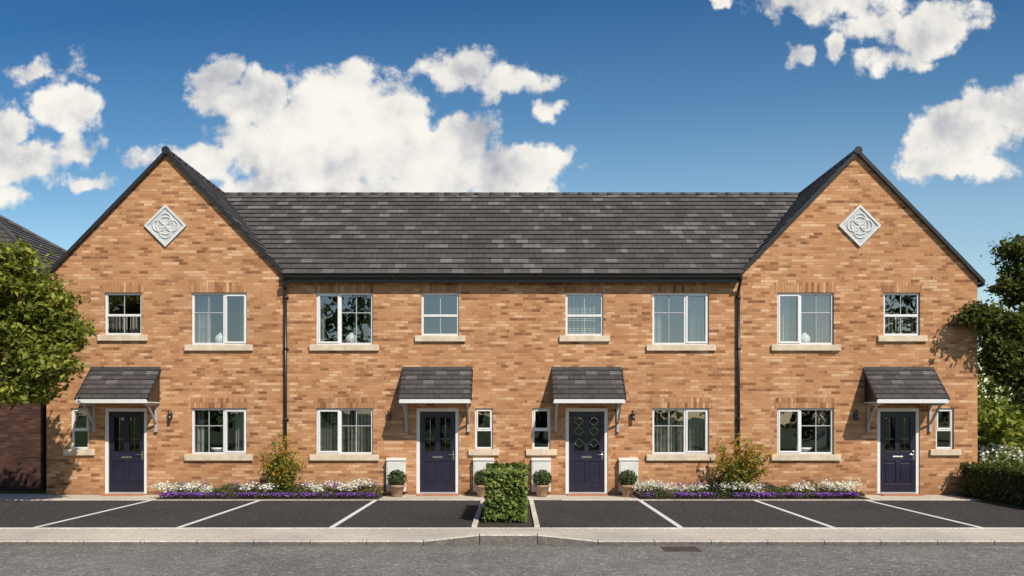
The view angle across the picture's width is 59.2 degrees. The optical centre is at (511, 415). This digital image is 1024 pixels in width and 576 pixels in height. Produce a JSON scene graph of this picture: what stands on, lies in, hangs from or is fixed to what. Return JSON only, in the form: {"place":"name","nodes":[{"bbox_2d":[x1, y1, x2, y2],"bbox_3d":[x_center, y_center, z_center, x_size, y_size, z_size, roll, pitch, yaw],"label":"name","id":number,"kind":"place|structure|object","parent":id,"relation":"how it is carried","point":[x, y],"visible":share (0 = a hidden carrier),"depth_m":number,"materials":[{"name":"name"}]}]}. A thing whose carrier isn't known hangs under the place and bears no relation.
{"place":"outdoors","nodes":[
{"label":"outdoors","id":0,"kind":"place"},
{"bbox_2d":[0,494,976,499],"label":"path","id":1,"kind":"structure","parent":0,"point":[385,497],"depth_m":22.26,"materials":[{"name":"concrete"}]},
{"bbox_2d":[100,494,145,495],"bbox_3d":[-9.858,1.999,22.839,1.023,0.035,0.318,0,0,0],"label":"door step","id":2,"kind":"object","parent":1,"relation":"on","point":[122,494],"depth_m":22.75,"materials":[{"name":"ceramic"}]},
{"bbox_2d":[146,477,385,499],"bbox_3d":[-6.033,1.765,22.282,5.644,0.544,1.417,0,0,0],"label":"flower bed","id":3,"kind":"object","parent":1,"relation":"on","point":[218,493],"visible":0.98,"depth_m":21.96,"materials":[{"name":"multicoloured plant"}]},
{"bbox_2d":[254,433,305,492],"bbox_3d":[-5.716,1.201,22.327,1.292,1.597,0.969,0,0,0],"label":"ornamental shrub","id":4,"kind":"object","parent":3,"relation":"on","point":[281,470],"visible":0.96,"depth_m":22.15,"materials":[{"name":"green plant"}]},
{"bbox_2d":[387,470,406,496],"bbox_3d":[-2.859,1.668,22.451,0.506,0.689,0.509,0,0,39],"label":"potted shrub","id":5,"kind":"object","parent":1,"relation":"on","point":[396,479],"visible":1,"depth_m":22.32,"materials":[{"name":"green plant"}]},
{"bbox_2d":[416,494,457,495],"bbox_3d":[-1.900,1.999,22.839,1.023,0.035,0.318,0,0,0],"label":"door step","id":6,"kind":"object","parent":1,"relation":"on","point":[436,494],"depth_m":22.71,"materials":[{"name":"ceramic"}]},
{"bbox_2d":[472,470,484,496],"bbox_3d":[-0.733,1.670,22.448,0.517,0.685,0.504,0,0,40],"label":"potted shrub","id":7,"kind":"object","parent":1,"relation":"on","point":[478,478],"visible":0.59,"depth_m":22.31,"materials":[{"name":"green plant"}]},
{"bbox_2d":[531,469,552,496],"bbox_3d":[0.751,1.672,22.445,0.496,0.681,0.524,0,0,33],"label":"potted shrub","id":8,"kind":"object","parent":1,"relation":"on","point":[541,478],"visible":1,"depth_m":22.32,"materials":[{"name":"green plant"}]},
{"bbox_2d":[567,494,607,495],"bbox_3d":[1.908,1.999,22.839,1.023,0.035,0.318,0,0,0],"label":"door step","id":9,"kind":"object","parent":1,"relation":"on","point":[587,494],"depth_m":22.72,"materials":[{"name":"ceramic"}]},
{"bbox_2d":[617,469,637,496],"bbox_3d":[2.878,1.672,22.447,0.535,0.681,0.528,0,0,0],"label":"potted shrub","id":10,"kind":"object","parent":1,"relation":"on","point":[628,479],"visible":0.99,"depth_m":22.32,"materials":[{"name":"green plant"}]},
{"bbox_2d":[632,477,869,499],"bbox_3d":[5.822,1.758,22.283,5.826,0.558,1.414,0,0,0],"label":"flower bed","id":11,"kind":"object","parent":1,"relation":"on","point":[682,493],"visible":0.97,"depth_m":21.94,"materials":[{"name":"multicoloured plant"}]},
{"bbox_2d":[705,432,774,494],"bbox_3d":[5.625,1.202,22.282,1.731,1.598,1.443,0,0,0],"label":"ornamental shrub","id":12,"kind":"object","parent":11,"relation":"on","point":[744,468],"visible":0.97,"depth_m":22.16,"materials":[{"name":"green plant"}]},
{"bbox_2d":[879,494,923,495],"bbox_3d":[9.867,1.999,22.839,1.023,0.035,0.318,0,0,0],"label":"door step","id":13,"kind":"object","parent":1,"relation":"on","point":[901,494],"depth_m":22.75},
{"bbox_2d":[0,545,1023,575],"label":"road","id":14,"kind":"structure","parent":0,"point":[503,561],"depth_m":12.96,"materials":[{"name":"grey asphalt"}]},
{"bbox_2d":[660,547,702,551],"bbox_3d":[2.650,2.099,14.140,0.580,0.026,0.480,0,0,0],"label":"storm drain grate","id":15,"kind":"object","parent":14,"relation":"on","point":[680,549],"visible":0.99,"depth_m":14.11,"materials":[{"name":"metal"}]},
{"bbox_2d":[0,500,1023,527],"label":"parking area","id":16,"kind":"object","parent":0,"point":[462,513],"visible":1,"depth_m":18.64,"materials":[{"name":"asphalt"}]},
{"bbox_2d":[36,500,151,526],"bbox_3d":[-8.620,2.013,18.880,0.100,0.001,5.280,0,0,0],"label":"parking line","id":17,"kind":"object","parent":16,"relation":"on","point":[91,514],"visible":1,"depth_m":18.41,"materials":[{"name":"paint"}]},
{"bbox_2d":[179,500,260,526],"bbox_3d":[-6.020,2.013,18.880,0.100,0.001,5.280,0,0,0],"label":"parking line","id":18,"kind":"object","parent":16,"relation":"on","point":[219,513],"visible":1,"depth_m":18.51,"materials":[{"name":"paint"}]},
{"bbox_2d":[330,500,376,526],"bbox_3d":[-3.260,2.013,18.880,0.100,0.001,5.280,0,0,0],"label":"parking line","id":19,"kind":"object","parent":16,"relation":"on","point":[351,515],"visible":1,"depth_m":18.41,"materials":[{"name":"paint"}]},
{"bbox_2d":[472,498,484,526],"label":"edging kerb","id":20,"kind":"structure","parent":16,"relation":"on","point":[477,515],"depth_m":18.03,"materials":[{"name":"concrete"}]},
{"bbox_2d":[477,500,533,526],"bbox_3d":[-0.115,2.005,18.880,1.030,0.001,5.280,0,0,0],"label":"planting bed","id":21,"kind":"object","parent":16,"relation":"on","point":[528,523],"visible":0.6,"depth_m":16.81,"materials":[{"name":"soil"}]},
{"bbox_2d":[481,460,530,522],"bbox_3d":[-0.116,1.496,18.196,0.965,1.142,2.955,0,0,0],"label":"hedge","id":22,"kind":"object","parent":21,"relation":"on","point":[506,485],"visible":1,"depth_m":16.88,"materials":[{"name":"green plant"}]},
{"bbox_2d":[529,498,539,526],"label":"edging kerb","id":23,"kind":"structure","parent":16,"relation":"on","point":[534,515],"depth_m":18.18,"materials":[{"name":"concrete"}]},
{"bbox_2d":[638,500,681,526],"bbox_3d":[3.050,2.013,18.880,0.100,0.001,5.280,0,0,0],"label":"parking line","id":24,"kind":"object","parent":16,"relation":"on","point":[661,514],"visible":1,"depth_m":18.41,"materials":[{"name":"paint"}]},
{"bbox_2d":[753,500,832,526],"bbox_3d":[5.800,2.013,18.880,0.100,0.001,5.280,0,0,0],"label":"parking line","id":25,"kind":"object","parent":16,"relation":"on","point":[794,513],"visible":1,"depth_m":18.41,"materials":[{"name":"paint"}]},
{"bbox_2d":[866,500,979,526],"bbox_3d":[8.470,2.013,18.880,0.100,0.001,5.280,0,0,0],"label":"parking line","id":26,"kind":"object","parent":16,"relation":"on","point":[925,514],"visible":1,"depth_m":18.41,"materials":[{"name":"paint"}]},
{"bbox_2d":[0,528,1023,538],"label":"pavement","id":27,"kind":"structure","parent":0,"point":[755,533],"depth_m":15.34,"materials":[{"name":"concrete"}]},
{"bbox_2d":[0,527,1023,528],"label":"pavement edging","id":28,"kind":"object","parent":27,"relation":"on","point":[511,527],"visible":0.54,"depth_m":16.22,"materials":[{"name":"concrete"}]},
{"bbox_2d":[0,443,1023,507],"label":"lawn","id":29,"kind":"structure","parent":0,"point":[23,492],"depth_m":23.59,"materials":[{"name":"green plant"}]},
{"bbox_2d":[0,235,108,409],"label":"deciduous tree","id":30,"kind":"object","parent":29,"relation":"on","point":[42,334],"visible":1,"depth_m":19.55,"materials":[{"name":"green plant"}]},
{"bbox_2d":[947,232,1023,408],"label":"deciduous tree","id":31,"kind":"object","parent":29,"relation":"on","point":[1000,331],"visible":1,"depth_m":22.91,"materials":[{"name":"green plant"}]},
{"bbox_2d":[958,460,1023,506],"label":"hedge","id":32,"kind":"object","parent":29,"relation":"on","point":[998,482],"visible":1,"depth_m":21.33,"materials":[{"name":"green plant"}]},
{"bbox_2d":[978,352,1023,462],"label":"distant trees","id":33,"kind":"object","parent":29,"relation":"on","point":[1001,422],"visible":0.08,"depth_m":36.66,"materials":[{"name":"green plant"}]},
{"bbox_2d":[978,443,1023,465],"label":"flowering shrubs","id":34,"kind":"object","parent":29,"relation":"on","point":[999,456],"visible":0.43,"depth_m":23.92,"materials":[{"name":"white plant"}]},
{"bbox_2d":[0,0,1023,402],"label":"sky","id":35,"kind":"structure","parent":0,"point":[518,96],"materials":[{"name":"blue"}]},
{"bbox_2d":[479,534,989,544],"bbox_3d":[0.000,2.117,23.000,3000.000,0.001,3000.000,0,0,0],"label":"ground","id":36,"kind":"structure","parent":0,"point":[597,539],"depth_m":15.45,"materials":[{"name":"grey concrete"}]},
{"bbox_2d":[0,279,45,490],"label":"walls","id":37,"kind":"structure","parent":36,"relation":"on","point":[22,448],"depth_m":24.50,"materials":[{"name":"red brick"}]},
{"bbox_2d":[0,215,66,276],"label":"roof","id":38,"kind":"structure","parent":37,"relation":"on","point":[10,230],"depth_m":27.67,"materials":[{"name":"tile"}]},
{"bbox_2d":[46,155,977,494],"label":"walls","id":39,"kind":"structure","parent":36,"relation":"on","point":[512,351],"depth_m":23.00,"materials":[{"name":"brick"}]},
{"bbox_2d":[74,367,160,431],"bbox_3d":[-9.858,-0.423,22.578,1.820,1.660,0.845,0,0,0],"label":"door canopy","id":40,"kind":"object","parent":39,"relation":"attached to","point":[120,385],"visible":0.98,"depth_m":22.60,"materials":[{"name":"tile"}]},
{"bbox_2d":[105,408,146,493],"bbox_3d":[-9.858,0.893,23.071,1.083,2.187,0.118,0,0,0],"label":"front door","id":41,"kind":"structure","parent":39,"relation":"attached to","point":[125,450],"depth_m":23.06,"materials":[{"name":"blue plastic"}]},
{"bbox_2d":[144,205,186,246],"bbox_3d":[-8.833,-4.850,22.973,1.080,1.080,0.055,0,0,0],"label":"diamond plaque","id":42,"kind":"object","parent":39,"relation":"attached to","point":[165,225],"visible":1,"depth_m":22.96,"materials":[{"name":"stone"}]},
{"bbox_2d":[168,410,172,420],"bbox_3d":[-8.700,-0.018,22.923,0.100,0.269,0.153,0,0,0],"label":"wall lantern","id":43,"kind":"object","parent":39,"relation":"attached to","point":[170,415],"depth_m":22.87,"materials":[{"name":"metal"}]},
{"bbox_2d":[387,410,390,420],"bbox_3d":[-3.117,-0.018,22.923,0.100,0.269,0.153,0,0,0],"label":"wall lantern","id":44,"kind":"object","parent":39,"relation":"attached to","point":[389,415],"depth_m":22.86,"materials":[{"name":"metal"}]},
{"bbox_2d":[386,458,405,491],"bbox_3d":[-2.942,1.490,22.904,0.503,0.854,0.188,0,0,0],"label":"meter box","id":45,"kind":"object","parent":39,"relation":"attached to","point":[393,464],"visible":0.57,"depth_m":22.83,"materials":[{"name":"plastic"}]},
{"bbox_2d":[398,367,472,431],"bbox_3d":[-1.900,-0.423,22.578,1.820,1.660,0.845,0,0,0],"label":"door canopy","id":46,"kind":"object","parent":39,"relation":"attached to","point":[436,384],"visible":1,"depth_m":22.56,"materials":[{"name":"tile"}]},
{"bbox_2d":[416,408,458,493],"bbox_3d":[-1.900,0.893,23.071,1.083,2.187,0.118,0,0,0],"label":"front door","id":47,"kind":"structure","parent":39,"relation":"attached to","point":[437,450],"depth_m":23.06,"materials":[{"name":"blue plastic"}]},
{"bbox_2d":[473,458,493,491],"bbox_3d":[-0.725,1.490,22.904,0.537,0.854,0.188,0,0,0],"label":"meter box","id":48,"kind":"object","parent":39,"relation":"attached to","point":[479,464],"visible":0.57,"depth_m":22.83,"materials":[{"name":"plastic"}]},
{"bbox_2d":[102,282,921,407],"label":"soldier courses","id":49,"kind":"object","parent":39,"relation":"attached to","point":[456,287],"visible":0.91,"depth_m":22.99,"materials":[{"name":"brick"}]},
{"bbox_2d":[281,275,742,460],"bbox_3d":[0.000,-0.778,22.826,11.670,5.590,0.347,0,0,0],"label":"gutter and downpipes","id":50,"kind":"object","parent":39,"relation":"attached to","point":[285,279],"visible":0.81,"depth_m":22.78,"materials":[{"name":"black plastic"}]},
{"bbox_2d":[63,335,961,460],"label":"window sills","id":51,"kind":"structure","parent":39,"relation":"attached to","point":[591,338],"depth_m":22.93,"materials":[{"name":"beige stone"}]},
{"bbox_2d":[109,295,915,451],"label":"interior rooms","id":52,"kind":"object","parent":39,"relation":"attached to","point":[213,436],"visible":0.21,"depth_m":26.20,"materials":[{"name":"paint"}]},
{"bbox_2d":[110,295,913,451],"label":"curtains and blinds","id":53,"kind":"object","parent":52,"relation":"hanging from","point":[329,431],"visible":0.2,"depth_m":23.43,"materials":[{"name":"fabric"}]},
{"bbox_2d":[72,293,952,453],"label":"window frames","id":54,"kind":"structure","parent":39,"relation":"attached to","point":[584,315],"depth_m":23.05,"materials":[{"name":"white plastic"}]},
{"bbox_2d":[211,447,222,451],"bbox_3d":[-7.567,0.883,23.270,0.420,0.140,0.420,0,0,0],"label":"ceramic bowl","id":55,"kind":"object","parent":54,"relation":"on","point":[217,449],"visible":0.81,"depth_m":23.14,"materials":[{"name":"white ceramic"}]},
{"bbox_2d":[215,333,222,342],"bbox_3d":[-7.517,-1.997,23.270,0.300,0.300,0.300,0,0,0],"label":"round vase","id":56,"kind":"object","parent":54,"relation":"on","point":[219,338],"visible":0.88,"depth_m":23.15,"materials":[{"name":"white ceramic"}]},
{"bbox_2d":[345,333,355,342],"bbox_3d":[-4.150,-1.997,23.270,0.300,0.300,0.300,0,0,0],"label":"round vase","id":57,"kind":"object","parent":54,"relation":"on","point":[350,337],"visible":0.94,"depth_m":23.16,"materials":[{"name":"white ceramic"}]},
{"bbox_2d":[795,447,811,451],"bbox_3d":[7.533,0.883,23.270,0.420,0.140,0.420,0,0,0],"label":"ceramic bowl","id":58,"kind":"object","parent":54,"relation":"on","point":[804,449],"visible":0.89,"depth_m":23.14,"materials":[{"name":"white ceramic"}]},
{"bbox_2d":[801,333,809,342],"bbox_3d":[7.550,-1.997,23.270,0.300,0.300,0.300,0,0,0],"label":"round vase","id":59,"kind":"object","parent":54,"relation":"on","point":[805,337],"visible":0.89,"depth_m":23.16,"materials":[{"name":"white ceramic"}]},
{"bbox_2d":[46,146,984,287],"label":"ridge and verge","id":60,"kind":"structure","parent":39,"relation":"attached to","point":[166,150],"depth_m":22.92,"materials":[{"name":"black plastic"}]},
{"bbox_2d":[531,458,550,491],"bbox_3d":[0.742,1.490,22.904,0.503,0.854,0.188,0,0,0],"label":"meter box","id":61,"kind":"object","parent":39,"relation":"attached to","point":[538,464],"visible":0.55,"depth_m":22.83,"materials":[{"name":"plastic"}]},
{"bbox_2d":[175,158,985,282],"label":"roof","id":62,"kind":"structure","parent":39,"relation":"on","point":[511,234],"depth_m":24.89,"materials":[{"name":"tile"}]},
{"bbox_2d":[566,408,607,493],"bbox_3d":[1.908,0.893,23.071,1.083,2.187,0.118,0,0,0],"label":"front door","id":63,"kind":"structure","parent":39,"relation":"attached to","point":[586,450],"depth_m":23.06,"materials":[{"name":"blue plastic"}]},
{"bbox_2d":[551,367,626,431],"bbox_3d":[1.908,-0.423,22.578,1.820,1.660,0.845,0,0,0],"label":"door canopy","id":64,"kind":"object","parent":39,"relation":"attached to","point":[588,384],"visible":1,"depth_m":22.56,"materials":[{"name":"tile"}]},
{"bbox_2d":[618,458,638,491],"bbox_3d":[2.958,1.490,22.904,0.503,0.854,0.188,0,0,0],"label":"meter box","id":65,"kind":"object","parent":39,"relation":"attached to","point":[630,464],"visible":0.52,"depth_m":22.83,"materials":[{"name":"plastic"}]},
{"bbox_2d":[631,410,634,420],"bbox_3d":[3.083,-0.018,22.923,0.100,0.269,0.153,0,0,0],"label":"wall lantern","id":66,"kind":"object","parent":39,"relation":"attached to","point":[633,415],"depth_m":22.86,"materials":[{"name":"metal"}]},
{"bbox_2d":[853,410,857,420],"bbox_3d":[8.750,-0.018,22.923,0.100,0.269,0.153,0,0,0],"label":"wall lantern","id":67,"kind":"object","parent":39,"relation":"attached to","point":[855,415],"depth_m":22.87,"materials":[{"name":"metal"}]},
{"bbox_2d":[839,205,880,246],"bbox_3d":[8.867,-4.850,22.973,1.080,1.080,0.055,0,0,0],"label":"diamond plaque","id":68,"kind":"object","parent":39,"relation":"attached to","point":[859,225],"visible":1,"depth_m":22.95,"materials":[{"name":"stone"}]},
{"bbox_2d":[877,408,918,493],"bbox_3d":[9.867,0.893,23.071,1.083,2.187,0.118,0,0,0],"label":"front door","id":69,"kind":"structure","parent":39,"relation":"attached to","point":[897,450],"depth_m":23.06,"materials":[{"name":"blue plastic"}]},
{"bbox_2d":[863,367,949,431],"bbox_3d":[9.867,-0.423,22.578,1.820,1.660,0.845,0,0,0],"label":"door canopy","id":70,"kind":"object","parent":39,"relation":"attached to","point":[903,384],"visible":1,"depth_m":22.56,"materials":[{"name":"tile"}]},
{"bbox_2d":[0,533,1023,544],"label":"kerb","id":71,"kind":"structure","parent":36,"relation":"on","point":[508,539],"depth_m":14.57,"materials":[{"name":"concrete"}]},
{"bbox_2d":[0,545,1023,546],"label":"gutter channel","id":72,"kind":"object","parent":36,"relation":"on","point":[511,545],"visible":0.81,"depth_m":14.52,"materials":[{"name":"grey concrete"}]}
]}

